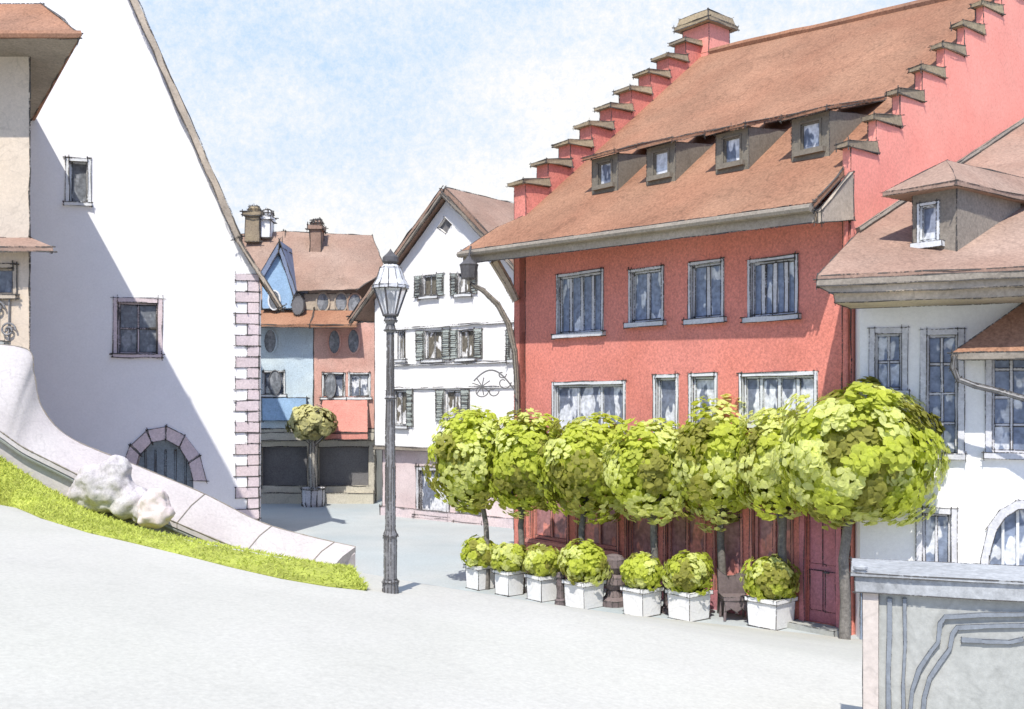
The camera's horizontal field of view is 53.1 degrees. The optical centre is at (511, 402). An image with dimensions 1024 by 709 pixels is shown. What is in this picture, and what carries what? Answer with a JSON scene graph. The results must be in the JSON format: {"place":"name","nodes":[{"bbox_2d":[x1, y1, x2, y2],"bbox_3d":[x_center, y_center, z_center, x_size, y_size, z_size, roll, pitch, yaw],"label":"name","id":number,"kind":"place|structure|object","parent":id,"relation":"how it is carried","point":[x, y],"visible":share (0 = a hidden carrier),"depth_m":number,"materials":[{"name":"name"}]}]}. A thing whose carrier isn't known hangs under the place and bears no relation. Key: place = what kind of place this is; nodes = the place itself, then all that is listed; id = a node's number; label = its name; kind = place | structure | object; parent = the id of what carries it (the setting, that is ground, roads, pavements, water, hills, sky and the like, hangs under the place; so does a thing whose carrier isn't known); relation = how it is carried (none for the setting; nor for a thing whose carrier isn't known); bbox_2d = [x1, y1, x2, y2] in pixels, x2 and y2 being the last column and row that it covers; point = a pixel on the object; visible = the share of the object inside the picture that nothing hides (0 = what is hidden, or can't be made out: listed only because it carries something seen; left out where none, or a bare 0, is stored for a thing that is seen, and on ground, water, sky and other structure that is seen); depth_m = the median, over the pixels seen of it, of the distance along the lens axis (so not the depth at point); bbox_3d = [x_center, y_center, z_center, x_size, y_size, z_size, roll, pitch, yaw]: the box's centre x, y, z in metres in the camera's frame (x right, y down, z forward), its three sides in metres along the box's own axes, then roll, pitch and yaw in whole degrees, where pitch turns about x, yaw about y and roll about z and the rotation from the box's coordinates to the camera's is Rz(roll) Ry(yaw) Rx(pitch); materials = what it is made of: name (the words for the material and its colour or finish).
{"place":"outdoors","nodes":[
{"label":"outdoors","id":0,"kind":"place"},
{"bbox_2d":[0,455,369,590],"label":"grass bank","id":1,"kind":"structure","parent":0,"point":[317,576],"depth_m":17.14,"materials":[{"name":"green plant"}]},
{"bbox_2d":[65,455,147,522],"bbox_3d":[-9.079,1.966,23.344,2.266,1.572,0.973,0,0,0],"label":"boulder","id":2,"kind":"object","parent":1,"relation":"on","point":[109,485],"visible":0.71,"depth_m":23.02,"materials":[{"name":"white stone"}]},
{"bbox_2d":[137,488,175,528],"bbox_3d":[-7.972,2.373,22.925,0.819,0.916,0.647,0,0,0],"label":"boulder","id":3,"kind":"object","parent":1,"relation":"on","point":[156,510],"visible":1,"depth_m":22.70,"materials":[{"name":"stone"}]},
{"bbox_2d":[0,505,862,708],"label":"street","id":4,"kind":"structure","parent":0,"point":[90,621],"depth_m":11.55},
{"bbox_2d":[0,344,355,569],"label":"stair wall","id":5,"kind":"structure","parent":4,"relation":"on","point":[37,442],"depth_m":23.93,"materials":[{"name":"concrete"}]},
{"bbox_2d":[371,249,408,593],"bbox_3d":[-1.785,0.320,15.056,0.570,5.161,0.570,0,0,0],"label":"lamp post","id":6,"kind":"object","parent":4,"relation":"on","point":[390,276],"visible":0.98,"depth_m":15.00,"materials":[{"name":"grey metal"}]},
{"bbox_2d":[849,556,1023,708],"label":"stone parapet","id":7,"kind":"structure","parent":4,"relation":"on","point":[942,635],"depth_m":8.85,"materials":[{"name":"grey stone"}]},
{"bbox_2d":[139,0,914,263],"label":"sky","id":8,"kind":"structure","parent":0,"point":[352,115],"materials":[{"name":"blue"}]},
{"bbox_2d":[261,498,858,638],"bbox_3d":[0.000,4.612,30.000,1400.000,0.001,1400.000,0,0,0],"label":"ground","id":9,"kind":"structure","parent":0,"point":[429,551],"depth_m":34.76,"materials":[{"name":"white concrete"}]},
{"bbox_2d":[0,0,286,520],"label":"white house","id":10,"kind":"structure","parent":9,"relation":"on","point":[145,320],"depth_m":33.20,"materials":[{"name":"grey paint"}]},
{"bbox_2d":[62,155,92,207],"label":"window","id":11,"kind":"structure","parent":10,"relation":"in","point":[78,187],"depth_m":32.88,"materials":[{"name":"grey glass"}]},
{"bbox_2d":[109,295,164,360],"bbox_3d":[-12.123,-2.434,33.183,1.750,2.138,0.432,0,0,-12],"label":"window","id":12,"kind":"structure","parent":10,"relation":"in","point":[137,322],"depth_m":33.29,"materials":[{"name":"glass"}]},
{"bbox_2d":[138,440,192,487],"bbox_3d":[-11.380,2.432,33.643,1.890,2.516,0.090,0,0,-13],"label":"arched door","id":13,"kind":"structure","parent":10,"relation":"in","point":[164,458],"depth_m":33.67,"materials":[{"name":"wood"}]},
{"bbox_2d":[240,205,313,503],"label":"blue house","id":14,"kind":"structure","parent":9,"relation":"on","point":[287,358],"depth_m":47.00,"materials":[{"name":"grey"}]},
{"bbox_2d":[263,328,277,353],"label":"oval window","id":15,"kind":"structure","parent":14,"relation":"in","point":[270,340],"depth_m":46.97,"materials":[{"name":"grey glass"}]},
{"bbox_2d":[261,369,287,397],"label":"window","id":16,"kind":"structure","parent":14,"relation":"in","point":[266,392],"depth_m":47.05,"materials":[{"name":"grey"}]},
{"bbox_2d":[268,290,280,309],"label":"oval window","id":17,"kind":"structure","parent":14,"relation":"in","point":[270,303],"depth_m":46.86,"materials":[{"name":"white glass"}]},
{"bbox_2d":[268,370,281,395],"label":"oval window","id":18,"kind":"structure","parent":14,"relation":"in","point":[274,382],"depth_m":46.86,"materials":[{"name":"glass"}]},
{"bbox_2d":[263,447,306,484],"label":"garage door","id":19,"kind":"structure","parent":14,"relation":"in","point":[281,465],"depth_m":47.30,"materials":[{"name":"paint"}]},
{"bbox_2d":[300,486,325,506],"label":"plant pot","id":20,"kind":"object","parent":9,"relation":"on","point":[313,497],"visible":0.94,"depth_m":45.16,"materials":[{"name":"grey wood"}]},
{"bbox_2d":[285,404,337,487],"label":"pollard tree","id":21,"kind":"object","parent":20,"relation":"in","point":[312,426],"visible":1,"depth_m":45.17,"materials":[{"name":"green plant"}]},
{"bbox_2d":[282,217,382,503],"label":"coral house","id":22,"kind":"structure","parent":9,"relation":"on","point":[336,275],"depth_m":47.13,"materials":[{"name":"red"}]},
{"bbox_2d":[315,292,329,310],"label":"oval window","id":23,"kind":"structure","parent":22,"relation":"in","point":[322,301],"depth_m":47.21,"materials":[{"name":"grey glass"}]},
{"bbox_2d":[324,372,336,397],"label":"oval window","id":24,"kind":"structure","parent":22,"relation":"in","point":[330,384],"depth_m":46.86,"materials":[{"name":"glass"}]},
{"bbox_2d":[318,371,346,400],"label":"window","id":25,"kind":"structure","parent":22,"relation":"in","point":[340,376],"depth_m":46.97,"materials":[{"name":"grey"}]},
{"bbox_2d":[327,329,340,354],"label":"oval window","id":26,"kind":"structure","parent":22,"relation":"in","point":[334,337],"depth_m":46.97,"materials":[{"name":"grey glass"}]},
{"bbox_2d":[334,292,347,310],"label":"oval window","id":27,"kind":"structure","parent":22,"relation":"in","point":[340,300],"depth_m":47.21,"materials":[{"name":"grey glass"}]},
{"bbox_2d":[319,447,368,484],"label":"garage door","id":28,"kind":"structure","parent":22,"relation":"in","point":[337,465],"depth_m":47.30,"materials":[{"name":"paint"}]},
{"bbox_2d":[346,328,360,353],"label":"oval window","id":29,"kind":"structure","parent":22,"relation":"in","point":[353,340],"depth_m":46.97,"materials":[{"name":"grey glass"}]},
{"bbox_2d":[347,293,360,310],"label":"oval window","id":30,"kind":"structure","parent":22,"relation":"in","point":[353,299],"depth_m":47.18,"materials":[{"name":"glass"}]},
{"bbox_2d":[346,371,371,399],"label":"window","id":31,"kind":"structure","parent":22,"relation":"in","point":[359,384],"depth_m":47.08,"materials":[{"name":"grey"}]},
{"bbox_2d":[346,186,513,528],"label":"gabled house","id":32,"kind":"structure","parent":9,"relation":"on","point":[451,341],"depth_m":39.75,"materials":[{"name":"grey paint"}]},
{"bbox_2d":[385,390,413,428],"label":"window","id":33,"kind":"structure","parent":32,"relation":"in","point":[404,401],"depth_m":41.02,"materials":[{"name":"grey glass"}]},
{"bbox_2d":[394,330,407,362],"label":"window","id":34,"kind":"structure","parent":32,"relation":"in","point":[402,333],"depth_m":41.06,"materials":[{"name":"grey wood"}]},
{"bbox_2d":[412,272,444,301],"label":"window","id":35,"kind":"structure","parent":32,"relation":"in","point":[433,287],"depth_m":40.06,"materials":[{"name":"green"}]},
{"bbox_2d":[411,463,449,519],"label":"window","id":36,"kind":"structure","parent":32,"relation":"in","point":[425,499],"depth_m":40.63,"materials":[{"name":"grey glass"}]},
{"bbox_2d":[414,327,449,363],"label":"window","id":37,"kind":"structure","parent":32,"relation":"in","point":[438,342],"depth_m":39.91,"materials":[{"name":"green"}]},
{"bbox_2d":[440,220,450,231],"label":"attic window","id":38,"kind":"structure","parent":32,"relation":"in","point":[446,225],"depth_m":39.63,"materials":[{"name":"glass"}]},
{"bbox_2d":[435,389,469,423],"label":"window","id":39,"kind":"structure","parent":32,"relation":"in","point":[460,399],"depth_m":39.40,"materials":[{"name":"grey"}]},
{"bbox_2d":[449,271,477,298],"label":"window","id":40,"kind":"structure","parent":32,"relation":"in","point":[465,290],"depth_m":38.99,"materials":[{"name":"grey"}]},
{"bbox_2d":[449,327,482,361],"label":"window","id":41,"kind":"structure","parent":32,"relation":"in","point":[471,343],"depth_m":38.81,"materials":[{"name":"green"}]},
{"bbox_2d":[451,501,481,524],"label":"window","id":42,"kind":"structure","parent":32,"relation":"in","point":[480,513],"depth_m":39.22,"materials":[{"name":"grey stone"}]},
{"bbox_2d":[504,330,513,364],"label":"window","id":43,"kind":"structure","parent":32,"relation":"in","point":[507,352],"depth_m":37.33,"materials":[{"name":"grey"}]},
{"bbox_2d":[422,405,507,589],"bbox_3d":[-1.002,2.354,25.298,2.466,4.596,1.903,0,0,0],"label":"round tree","id":44,"kind":"object","parent":9,"relation":"on","point":[457,446],"visible":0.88,"depth_m":24.77,"materials":[{"name":"green plant"}]},
{"bbox_2d":[463,564,494,590],"bbox_3d":[-0.793,4.313,25.446,0.670,0.655,0.643,0,0,-39],"label":"planter box","id":45,"kind":"object","parent":9,"relation":"on","point":[475,577],"visible":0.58,"depth_m":25.23,"materials":[{"name":"grey concrete"}]},
{"bbox_2d":[460,534,497,567],"bbox_3d":[-0.779,3.701,25.421,1.021,0.855,0.980,0,0,0],"label":"shrub","id":46,"kind":"object","parent":45,"relation":"on","point":[476,551],"visible":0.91,"depth_m":25.10,"materials":[{"name":"green plant"}]},
{"bbox_2d":[492,569,524,596],"bbox_3d":[-0.073,4.321,24.636,0.646,0.658,0.627,0,0,-41],"label":"planter box","id":47,"kind":"object","parent":9,"relation":"on","point":[508,584],"visible":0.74,"depth_m":24.45,"materials":[{"name":"grey concrete"}]},
{"bbox_2d":[490,542,526,572],"bbox_3d":[-0.064,3.756,24.635,0.944,0.804,0.904,0,0,0],"label":"shrub","id":48,"kind":"object","parent":47,"relation":"on","point":[508,557],"visible":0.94,"depth_m":24.33,"materials":[{"name":"green plant"}]},
{"bbox_2d":[484,408,563,592],"bbox_3d":[0.330,2.385,24.894,2.207,4.535,1.900,0,0,0],"label":"round tree","id":49,"kind":"object","parent":9,"relation":"on","point":[521,449],"visible":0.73,"depth_m":24.37,"materials":[{"name":"green plant"}]},
{"bbox_2d":[524,573,556,601],"bbox_3d":[0.731,4.314,23.984,0.696,0.655,0.679,0,0,-36],"label":"planter box","id":50,"kind":"object","parent":9,"relation":"on","point":[541,589],"visible":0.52,"depth_m":23.77,"materials":[{"name":"grey concrete"}]},
{"bbox_2d":[522,543,560,576],"bbox_3d":[0.725,3.734,24.022,0.962,0.872,1.022,0,0,0],"label":"shrub","id":51,"kind":"object","parent":50,"relation":"on","point":[541,560],"visible":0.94,"depth_m":23.66,"materials":[{"name":"green plant"}]},
{"bbox_2d":[555,572,565,605],"bbox_3d":[1.104,4.255,23.313,0.289,0.820,0.290,0,0,0],"label":"bollard","id":52,"kind":"object","parent":9,"relation":"on","point":[560,598],"visible":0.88,"depth_m":23.23,"materials":[{"name":"paint"}]},
{"bbox_2d":[560,578,606,608],"bbox_3d":[1.631,4.296,23.166,0.787,0.641,0.784,0,0,-41],"label":"planter box","id":53,"kind":"object","parent":9,"relation":"on","point":[587,595],"visible":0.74,"depth_m":22.95,"materials":[{"name":"grey concrete"}]},
{"bbox_2d":[557,538,612,586],"bbox_3d":[1.606,3.627,23.185,1.146,1.115,1.170,0,0,-22],"label":"shrub","id":54,"kind":"object","parent":53,"relation":"on","point":[585,561],"visible":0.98,"depth_m":22.82,"materials":[{"name":"green plant"}]},
{"bbox_2d":[535,412,638,543],"bbox_3d":[1.837,2.431,23.963,2.600,4.443,2.403,0,0,0],"label":"round tree","id":55,"kind":"object","parent":9,"relation":"on","point":[575,467],"visible":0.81,"depth_m":23.44,"materials":[{"name":"green plant"}]},
{"bbox_2d":[602,554,625,607],"bbox_3d":[2.314,4.056,23.312,0.668,1.212,0.677,0,0,0],"label":"bollard","id":56,"kind":"object","parent":9,"relation":"on","point":[613,597],"visible":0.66,"depth_m":23.10,"materials":[{"name":"paint"}]},
{"bbox_2d":[619,585,664,616],"bbox_3d":[2.829,4.303,22.270,0.747,0.684,0.729,0,0,-40],"label":"planter box","id":57,"kind":"object","parent":9,"relation":"on","point":[645,602],"visible":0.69,"depth_m":22.07,"materials":[{"name":"grey concrete"}]},
{"bbox_2d":[620,551,662,591],"bbox_3d":[2.792,3.704,22.237,0.986,0.942,1.011,0,0,44],"label":"shrub","id":58,"kind":"object","parent":57,"relation":"on","point":[639,570],"visible":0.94,"depth_m":21.95,"materials":[{"name":"green plant"}]},
{"bbox_2d":[601,417,695,559],"bbox_3d":[3.232,2.488,22.926,2.479,4.328,2.060,0,0,0],"label":"round tree","id":59,"kind":"object","parent":9,"relation":"on","point":[637,480],"visible":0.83,"depth_m":22.31,"materials":[{"name":"green plant"}]},
{"bbox_2d":[661,574,668,613],"bbox_3d":[3.433,4.156,22.474,0.352,1.012,0.360,0,0,0],"label":"bollard","id":60,"kind":"object","parent":9,"relation":"on","point":[664,608],"visible":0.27,"depth_m":22.39,"materials":[{"name":"paint"}]},
{"bbox_2d":[664,588,713,621],"bbox_3d":[3.780,4.303,21.885,0.803,0.684,0.776,0,0,-37],"label":"planter box","id":61,"kind":"object","parent":9,"relation":"on","point":[692,607],"visible":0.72,"depth_m":21.66,"materials":[{"name":"grey concrete"}]},
{"bbox_2d":[658,550,713,595],"bbox_3d":[3.749,3.687,21.894,1.118,1.054,1.174,0,0,37],"label":"shrub","id":62,"kind":"object","parent":61,"relation":"on","point":[687,572],"visible":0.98,"depth_m":21.55,"materials":[{"name":"green plant"}]},
{"bbox_2d":[659,393,760,613],"bbox_3d":[4.526,2.225,22.486,2.437,4.854,2.388,0,0,-36],"label":"round tree","id":63,"kind":"object","parent":9,"relation":"on","point":[710,467],"visible":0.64,"depth_m":21.85,"materials":[{"name":"green plant"}]},
{"bbox_2d":[717,568,747,620],"bbox_3d":[4.733,4.076,21.821,0.679,1.053,0.601,0,0,0],"label":"chair","id":64,"kind":"object","parent":9,"relation":"on","point":[731,592],"visible":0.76,"depth_m":22.01,"materials":[{"name":"paint"}]},
{"bbox_2d":[456,0,1023,636],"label":"stepped gable house","id":65,"kind":"structure","parent":9,"relation":"on","point":[700,204],"depth_m":24.04,"materials":[{"name":"red paint"}]},
{"bbox_2d":[524,501,570,547],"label":"window","id":66,"kind":"structure","parent":65,"relation":"in","point":[544,525],"depth_m":27.17,"materials":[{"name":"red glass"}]},
{"bbox_2d":[551,267,605,339],"bbox_3d":[1.749,-2.526,26.199,0.401,1.770,1.990,0,0,-40],"label":"window","id":67,"kind":"structure","parent":65,"relation":"in","point":[580,294],"depth_m":26.25,"materials":[{"name":"grey glass"}]},
{"bbox_2d":[548,379,627,434],"bbox_3d":[1.941,0.157,25.974,0.391,1.518,2.883,0,0,-40],"label":"window","id":68,"kind":"structure","parent":65,"relation":"in","point":[570,400],"depth_m":26.11,"materials":[{"name":"grey"}]},
{"bbox_2d":[571,505,621,554],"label":"window","id":69,"kind":"structure","parent":65,"relation":"in","point":[606,535],"depth_m":25.66,"materials":[{"name":"red wood"}]},
{"bbox_2d":[624,508,657,558],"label":"window","id":70,"kind":"structure","parent":65,"relation":"in","point":[639,532],"depth_m":24.86,"materials":[{"name":"red wood"}]},
{"bbox_2d":[623,264,665,329],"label":"window","id":71,"kind":"structure","parent":65,"relation":"in","point":[645,285],"depth_m":24.52,"materials":[{"name":"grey glass"}]},
{"bbox_2d":[651,372,678,432],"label":"window","id":72,"kind":"structure","parent":65,"relation":"in","point":[665,388],"depth_m":24.09,"materials":[{"name":"grey"}]},
{"bbox_2d":[663,504,705,595],"bbox_3d":[4.010,3.145,23.570,0.281,2.806,1.374,0,0,-40],"label":"window","id":73,"kind":"structure","parent":65,"relation":"in","point":[682,534],"depth_m":23.73,"materials":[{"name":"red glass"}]},
{"bbox_2d":[688,370,717,432],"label":"window","id":74,"kind":"structure","parent":65,"relation":"in","point":[705,383],"depth_m":23.27,"materials":[{"name":"grey glass"}]},
{"bbox_2d":[681,256,726,324],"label":"window","id":75,"kind":"structure","parent":65,"relation":"in","point":[705,281],"depth_m":23.13,"materials":[{"name":"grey glass"}]},
{"bbox_2d":[712,499,742,589],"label":"window","id":76,"kind":"structure","parent":65,"relation":"in","point":[733,534],"depth_m":22.68,"materials":[{"name":"red wood"}]},
{"bbox_2d":[740,251,801,322],"bbox_3d":[5.531,-2.415,21.702,0.382,1.483,1.549,0,0,-40],"label":"window","id":77,"kind":"structure","parent":65,"relation":"in","point":[772,282],"depth_m":21.75,"materials":[{"name":"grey glass"}]},
{"bbox_2d":[749,501,794,584],"bbox_3d":[5.521,2.760,21.724,0.347,2.035,1.363,0,0,-40],"label":"window","id":78,"kind":"structure","parent":65,"relation":"in","point":[765,532],"depth_m":21.97,"materials":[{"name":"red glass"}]},
{"bbox_2d":[736,370,818,427],"bbox_3d":[5.606,-0.048,21.610,0.375,1.320,2.220,0,0,-40],"label":"window","id":79,"kind":"structure","parent":65,"relation":"in","point":[759,390],"depth_m":21.78,"materials":[{"name":"grey"}]},
{"bbox_2d":[809,508,835,624],"bbox_3d":[6.384,3.100,20.890,0.234,2.871,0.830,0,0,-40],"label":"door","id":80,"kind":"structure","parent":65,"relation":"in","point":[822,558],"depth_m":20.93,"materials":[{"name":"paint"}]},
{"bbox_2d":[728,407,808,598],"bbox_3d":[5.575,2.371,21.186,2.122,4.564,1.769,0,0,19],"label":"round tree","id":81,"kind":"object","parent":9,"relation":"on","point":[756,473],"visible":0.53,"depth_m":20.84,"materials":[{"name":"green plant"}]},
{"bbox_2d":[743,595,797,630],"bbox_3d":[5.344,4.303,21.135,0.845,0.679,0.832,0,0,-42],"label":"planter box","id":82,"kind":"object","parent":9,"relation":"on","point":[777,615],"visible":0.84,"depth_m":20.88,"materials":[{"name":"grey concrete"}]},
{"bbox_2d":[739,553,801,601],"bbox_3d":[5.368,3.648,21.144,1.138,1.067,1.142,0,0,-45],"label":"shrub","id":83,"kind":"object","parent":82,"relation":"on","point":[770,578],"visible":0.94,"depth_m":20.84,"materials":[{"name":"green plant"}]},
{"bbox_2d":[769,376,950,639],"bbox_3d":[6.623,2.070,19.626,3.412,5.166,2.910,0,0,0],"label":"round tree","id":84,"kind":"object","parent":9,"relation":"on","point":[851,452],"visible":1,"depth_m":18.78,"materials":[{"name":"green plant"}]},
{"bbox_2d":[813,118,1023,639],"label":"grey white house","id":85,"kind":"structure","parent":9,"relation":"on","point":[939,332],"depth_m":19.11,"materials":[{"name":"paint"}]},
{"bbox_2d":[867,325,910,396],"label":"window","id":86,"kind":"structure","parent":85,"relation":"in","point":[888,347],"depth_m":19.82,"materials":[{"name":"grey glass"}]},
{"bbox_2d":[915,506,958,562],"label":"window","id":87,"kind":"structure","parent":85,"relation":"in","point":[936,537],"depth_m":19.49,"materials":[{"name":"blue glass"}]},
{"bbox_2d":[919,327,967,461],"bbox_3d":[8.141,-0.165,19.388,0.896,2.557,0.351,0,0,23],"label":"window","id":88,"kind":"structure","parent":85,"relation":"in","point":[943,397],"depth_m":19.45,"materials":[{"name":"grey glass"}]},
{"bbox_2d":[981,360,1023,459],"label":"window","id":89,"kind":"structure","parent":85,"relation":"in","point":[1004,415],"depth_m":19.02,"materials":[{"name":"grey glass"}]},
{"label":"hillside","id":90,"kind":"structure","parent":0,"visible":0},
{"bbox_2d":[0,2,82,349],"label":"cream house","id":91,"kind":"structure","parent":90,"relation":"on","point":[39,42],"depth_m":26.50,"materials":[{"name":"grey paint"}]},
{"bbox_2d":[0,260,19,299],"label":"window","id":92,"kind":"structure","parent":91,"relation":"in","point":[8,272],"depth_m":26.49,"materials":[{"name":"blue glass"}]}
]}

